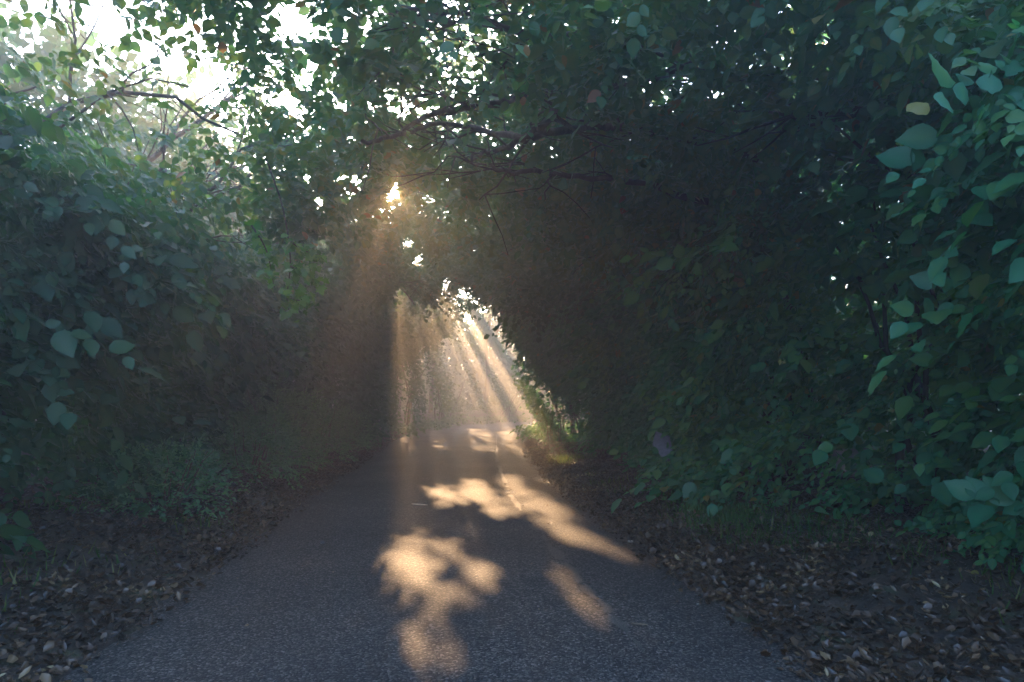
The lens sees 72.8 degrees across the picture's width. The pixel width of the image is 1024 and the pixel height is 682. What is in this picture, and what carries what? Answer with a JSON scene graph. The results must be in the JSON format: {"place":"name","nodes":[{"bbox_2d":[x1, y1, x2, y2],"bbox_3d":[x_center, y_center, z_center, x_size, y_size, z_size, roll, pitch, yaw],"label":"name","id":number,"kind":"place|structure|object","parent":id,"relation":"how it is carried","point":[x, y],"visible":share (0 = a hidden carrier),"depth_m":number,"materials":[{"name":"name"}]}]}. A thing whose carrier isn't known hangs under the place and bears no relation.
{"place":"outdoors","nodes":[
{"label":"outdoors","id":0,"kind":"place"},
{"bbox_2d":[56,422,830,681],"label":"road","id":1,"kind":"structure","parent":0,"point":[439,594],"depth_m":5.47,"materials":[{"name":"grey asphalt"}]},
{"bbox_2d":[107,430,826,681],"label":"leaf crumbs","id":2,"kind":"object","parent":1,"relation":"on","point":[474,528],"visible":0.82,"depth_m":6.54,"materials":[{"name":"brown plant"}]},
{"bbox_2d":[495,436,648,656],"bbox_3d":[-0.199,3.119,18.195,0.564,0.007,28.035,0,-5,-3],"label":"road seam","id":3,"kind":"object","parent":1,"relation":"on","point":[591,592],"visible":1,"depth_m":6.28,"materials":[{"name":"black asphalt"}]},
{"bbox_2d":[0,0,898,395],"label":"sky","id":4,"kind":"structure","parent":0,"point":[110,26],"materials":[{"name":"white"}]},
{"bbox_2d":[0,404,1023,681],"bbox_3d":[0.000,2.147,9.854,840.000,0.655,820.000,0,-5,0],"label":"ground","id":5,"kind":"structure","parent":0,"point":[968,588],"depth_m":5.51,"materials":[{"name":"soil"}]},
{"bbox_2d":[0,64,193,559],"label":"hedge shrub","id":6,"kind":"object","parent":5,"relation":"on","point":[51,206],"visible":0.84,"depth_m":6.09,"materials":[{"name":"green plant"}]},
{"bbox_2d":[0,0,219,451],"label":"backing tree","id":7,"kind":"object","parent":5,"relation":"on","point":[56,43],"visible":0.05,"depth_m":13.93,"materials":[{"name":"green plant"}]},
{"bbox_2d":[0,54,253,517],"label":"hedge shrub","id":8,"kind":"object","parent":5,"relation":"on","point":[93,404],"visible":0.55,"depth_m":7.87,"materials":[{"name":"green plant"}]},
{"bbox_2d":[74,434,248,526],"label":"leafy bush","id":9,"kind":"object","parent":5,"relation":"on","point":[166,463],"visible":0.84,"depth_m":8.67,"materials":[{"name":"green plant"}]},
{"bbox_2d":[0,0,344,352],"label":"roadside tree","id":10,"kind":"object","parent":5,"relation":"on","point":[297,269],"visible":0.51,"depth_m":6.64,"materials":[{"name":"green plant"}]},
{"bbox_2d":[80,67,274,420],"bbox_3d":[-12.131,-1.414,24.511,10.319,15.160,11.251,0,-5,0],"label":"backing tree","id":11,"kind":"object","parent":5,"relation":"on","point":[193,97],"depth_m":22.52,"materials":[{"name":"green plant"}]},
{"bbox_2d":[32,170,327,476],"bbox_3d":[-6.308,0.382,13.202,5.478,5.904,7.219,0,-5,0],"label":"hedge shrub","id":12,"kind":"object","parent":5,"relation":"on","point":[230,366],"visible":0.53,"depth_m":12.09,"materials":[{"name":"green plant"}]},
{"bbox_2d":[38,0,383,458],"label":"roadside tree","id":13,"kind":"object","parent":5,"relation":"on","point":[224,201],"visible":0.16,"depth_m":10.57,"materials":[{"name":"green plant"}]},
{"bbox_2d":[48,2,425,352],"bbox_3d":[-7.796,-3.103,18.637,10.629,12.579,9.847,0,-5,0],"label":"roadside tree","id":14,"kind":"object","parent":5,"relation":"on","point":[337,298],"visible":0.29,"depth_m":17.31,"materials":[{"name":"green plant"}]},
{"bbox_2d":[179,405,317,489],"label":"leafy bush","id":15,"kind":"object","parent":5,"relation":"on","point":[258,440],"visible":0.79,"depth_m":12.32,"materials":[{"name":"green plant"}]},
{"bbox_2d":[179,220,366,452],"bbox_3d":[-7.013,0.577,17.608,6.512,6.671,6.638,0,-5,0],"label":"hedge shrub","id":16,"kind":"object","parent":5,"relation":"on","point":[314,358],"visible":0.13,"depth_m":17.61,"materials":[{"name":"green plant"}]},
{"bbox_2d":[219,370,335,471],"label":"leafy bush","id":17,"kind":"object","parent":5,"relation":"on","point":[308,420],"visible":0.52,"depth_m":15.00,"materials":[{"name":"green plant"}]},
{"bbox_2d":[248,198,355,410],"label":"backing tree","id":18,"kind":"object","parent":5,"relation":"on","point":[337,346],"depth_m":35.23,"materials":[{"name":"green plant"}]},
{"bbox_2d":[196,73,443,380],"bbox_3d":[-7.784,-2.655,26.840,11.080,13.064,14.121,0,-5,0],"label":"roadside tree","id":19,"kind":"object","parent":5,"relation":"on","point":[400,317],"visible":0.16,"depth_m":23.49,"materials":[{"name":"green plant"}]},
{"bbox_2d":[273,274,410,447],"bbox_3d":[-6.225,0.800,22.821,5.569,6.649,7.997,-1,-5,13],"label":"hedge shrub","id":20,"kind":"object","parent":5,"relation":"on","point":[376,384],"visible":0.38,"depth_m":23.02,"materials":[{"name":"green plant"}]},
{"bbox_2d":[309,308,447,441],"bbox_3d":[-5.621,0.975,29.175,5.030,7.580,9.358,-1,-5,8],"label":"hedge shrub","id":21,"kind":"object","parent":5,"relation":"on","point":[393,377],"visible":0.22,"depth_m":28.86,"materials":[{"name":"green plant"}]},
{"bbox_2d":[318,197,471,400],"bbox_3d":[-6.844,-2.842,35.020,10.135,14.807,16.906,0,-5,0],"label":"roadside tree","id":22,"kind":"object","parent":5,"relation":"on","point":[435,313],"visible":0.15,"depth_m":33.53,"materials":[{"name":"green plant"}]},
{"bbox_2d":[376,305,462,433],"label":"hedge shrub","id":23,"kind":"object","parent":5,"relation":"on","point":[429,424],"visible":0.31,"depth_m":34.92,"materials":[{"name":"green plant"}]},
{"bbox_2d":[397,311,456,412],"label":"hazy tree","id":24,"kind":"object","parent":5,"relation":"on","point":[400,395],"depth_m":54.86,"materials":[{"name":"green plant"}]},
{"bbox_2d":[399,242,490,412],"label":"hazy tree","id":25,"kind":"object","parent":5,"relation":"on","point":[480,322],"visible":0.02,"depth_m":53.12,"materials":[{"name":"green plant"}]},
{"bbox_2d":[408,358,502,427],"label":"hedge shrub","id":26,"kind":"object","parent":5,"relation":"on","point":[453,411],"visible":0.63,"depth_m":41.63,"materials":[{"name":"green plant"}]},
{"bbox_2d":[432,394,478,419],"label":"verge bush","id":27,"kind":"object","parent":5,"relation":"on","point":[460,414],"visible":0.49,"depth_m":49.10,"materials":[{"name":"plant"}]},
{"bbox_2d":[444,286,506,411],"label":"hazy tree","id":28,"kind":"object","parent":5,"relation":"on","point":[494,343],"visible":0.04,"depth_m":57.19,"materials":[{"name":"green plant"}]},
{"bbox_2d":[478,393,523,416],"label":"verge bush","id":29,"kind":"object","parent":5,"relation":"on","point":[494,401],"visible":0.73,"depth_m":53.02,"materials":[{"name":"plant"}]},
{"bbox_2d":[0,438,1023,633],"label":"grass","id":30,"kind":"structure","parent":5,"relation":"on","point":[729,515],"depth_m":7.70,"materials":[{"name":"green plant"}]},
{"bbox_2d":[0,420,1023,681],"bbox_3d":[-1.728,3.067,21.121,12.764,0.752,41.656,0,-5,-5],"label":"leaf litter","id":31,"kind":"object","parent":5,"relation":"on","point":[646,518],"visible":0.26,"depth_m":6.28,"materials":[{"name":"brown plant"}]},
{"bbox_2d":[467,378,560,423],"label":"hedge shrub","id":32,"kind":"object","parent":5,"relation":"on","point":[512,417],"visible":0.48,"depth_m":48.45,"materials":[{"name":"green plant"}]},
{"bbox_2d":[406,72,652,337],"bbox_3d":[0.666,-4.114,29.827,20.529,16.490,10.710,-4,-6,41],"label":"arching tree","id":33,"kind":"object","parent":5,"relation":"on","point":[478,297],"visible":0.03,"depth_m":29.85,"materials":[{"name":"green plant"}]},
{"bbox_2d":[495,317,583,436],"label":"hedge shrub","id":34,"kind":"object","parent":5,"relation":"on","point":[524,388],"visible":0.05,"depth_m":30.59,"materials":[{"name":"green plant"}]},
{"bbox_2d":[498,349,580,408],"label":"hazy tree","id":35,"kind":"object","parent":5,"relation":"on","point":[508,365],"visible":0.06,"depth_m":62.86,"materials":[{"name":"green plant"}]},
{"bbox_2d":[499,313,587,441],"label":"hedge shrub","id":36,"kind":"object","parent":5,"relation":"on","point":[515,341],"visible":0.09,"depth_m":25.99,"materials":[{"name":"green plant"}]},
{"bbox_2d":[314,8,782,346],"bbox_3d":[0.566,-2.391,17.625,12.036,10.994,9.184,0,-5,0],"label":"arching tree","id":37,"kind":"object","parent":5,"relation":"on","point":[541,285],"visible":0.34,"depth_m":15.83,"materials":[{"name":"green plant"}]},
{"bbox_2d":[530,405,576,451],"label":"ivy clump","id":38,"kind":"object","parent":5,"relation":"on","point":[547,426],"visible":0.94,"depth_m":20.06,"materials":[{"name":"green plant"}]},
{"bbox_2d":[542,396,565,411],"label":"verge bush","id":39,"kind":"object","parent":5,"relation":"on","point":[551,403],"visible":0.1,"depth_m":55.58,"materials":[{"name":"green plant"}]},
{"bbox_2d":[529,389,585,430],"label":"hedge shrub","id":40,"kind":"object","parent":5,"relation":"on","point":[567,425],"visible":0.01,"depth_m":35.62,"materials":[{"name":"green plant"}]},
{"bbox_2d":[503,306,615,446],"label":"hedge shrub","id":41,"kind":"object","parent":5,"relation":"on","point":[542,347],"visible":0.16,"depth_m":23.34,"materials":[{"name":"green plant"}]},
{"bbox_2d":[133,0,1023,364],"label":"arching tree","id":42,"kind":"object","parent":5,"relation":"on","point":[869,52],"visible":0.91,"depth_m":6.25,"materials":[{"name":"green plant"}]},
{"bbox_2d":[240,0,931,471],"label":"arching tree","id":43,"kind":"object","parent":5,"relation":"on","point":[576,238],"visible":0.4,"depth_m":9.55,"materials":[{"name":"green plant"}]},
{"bbox_2d":[536,304,647,454],"bbox_3d":[2.853,0.310,19.490,4.918,6.918,5.177,-3,-6,29],"label":"hedge shrub","id":44,"kind":"object","parent":5,"relation":"on","point":[604,435],"visible":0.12,"depth_m":18.80,"materials":[{"name":"green plant"}]},
{"bbox_2d":[369,16,858,364],"bbox_3d":[1.074,-4.259,21.830,18.138,15.439,9.154,-3,-6,33],"label":"arching tree","id":45,"kind":"object","parent":5,"relation":"on","point":[481,290],"visible":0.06,"depth_m":22.20,"materials":[{"name":"green plant"}]},
{"bbox_2d":[540,270,782,468],"bbox_3d":[3.254,-0.033,16.367,5.140,6.909,5.634,0,-5,0],"label":"hedge shrub","id":46,"kind":"object","parent":5,"relation":"on","point":[598,381],"visible":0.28,"depth_m":15.87,"materials":[{"name":"green plant"}]},
{"bbox_2d":[652,432,672,461],"bbox_3d":[2.397,1.683,11.035,0.330,0.478,0.013,3,-16,14],"label":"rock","id":47,"kind":"object","parent":5,"relation":"on","point":[659,443],"visible":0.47,"depth_m":11.04,"materials":[{"name":"grey stone"}]},
{"bbox_2d":[332,286,1020,409],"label":"wood","id":48,"kind":"object","parent":5,"relation":"on","point":[495,365],"visible":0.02,"depth_m":70.13,"materials":[{"name":"plant"}]},
{"bbox_2d":[546,185,823,483],"bbox_3d":[3.246,0.162,13.266,5.117,6.696,5.099,0,-5,0],"label":"hedge shrub","id":49,"kind":"object","parent":5,"relation":"on","point":[626,340],"visible":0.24,"depth_m":13.72,"materials":[{"name":"green plant"}]},
{"bbox_2d":[611,175,947,516],"bbox_3d":[3.555,-0.257,10.750,4.446,6.354,4.742,0,-5,0],"label":"hedge shrub","id":50,"kind":"object","parent":5,"relation":"on","point":[685,461],"visible":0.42,"depth_m":9.66,"materials":[{"name":"green plant"}]},
{"bbox_2d":[614,92,1023,547],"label":"hedge shrub","id":51,"kind":"object","parent":5,"relation":"on","point":[808,261],"visible":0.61,"depth_m":8.09,"materials":[{"name":"green plant"}]},
{"bbox_2d":[670,7,1022,450],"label":"field tree","id":52,"kind":"object","parent":5,"relation":"on","point":[883,429],"depth_m":17.39,"materials":[{"name":"green plant"}]},
{"bbox_2d":[789,16,1020,479],"bbox_3d":[9.416,-2.765,9.001,11.593,13.657,10.674,3,-6,-33],"label":"field tree","id":53,"kind":"object","parent":5,"relation":"on","point":[870,424],"visible":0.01,"depth_m":11.30,"materials":[{"name":"green plant"}]},
{"bbox_2d":[809,2,1023,575],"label":"hedge shrub","id":54,"kind":"object","parent":5,"relation":"on","point":[991,236],"visible":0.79,"depth_m":5.26,"materials":[{"name":"green plant"}]},
{"bbox_2d":[949,27,1023,251],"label":"hedge shrub","id":55,"kind":"object","parent":5,"relation":"on","point":[967,216],"visible":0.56,"depth_m":4.26,"materials":[{"name":"green plant"}]}
]}

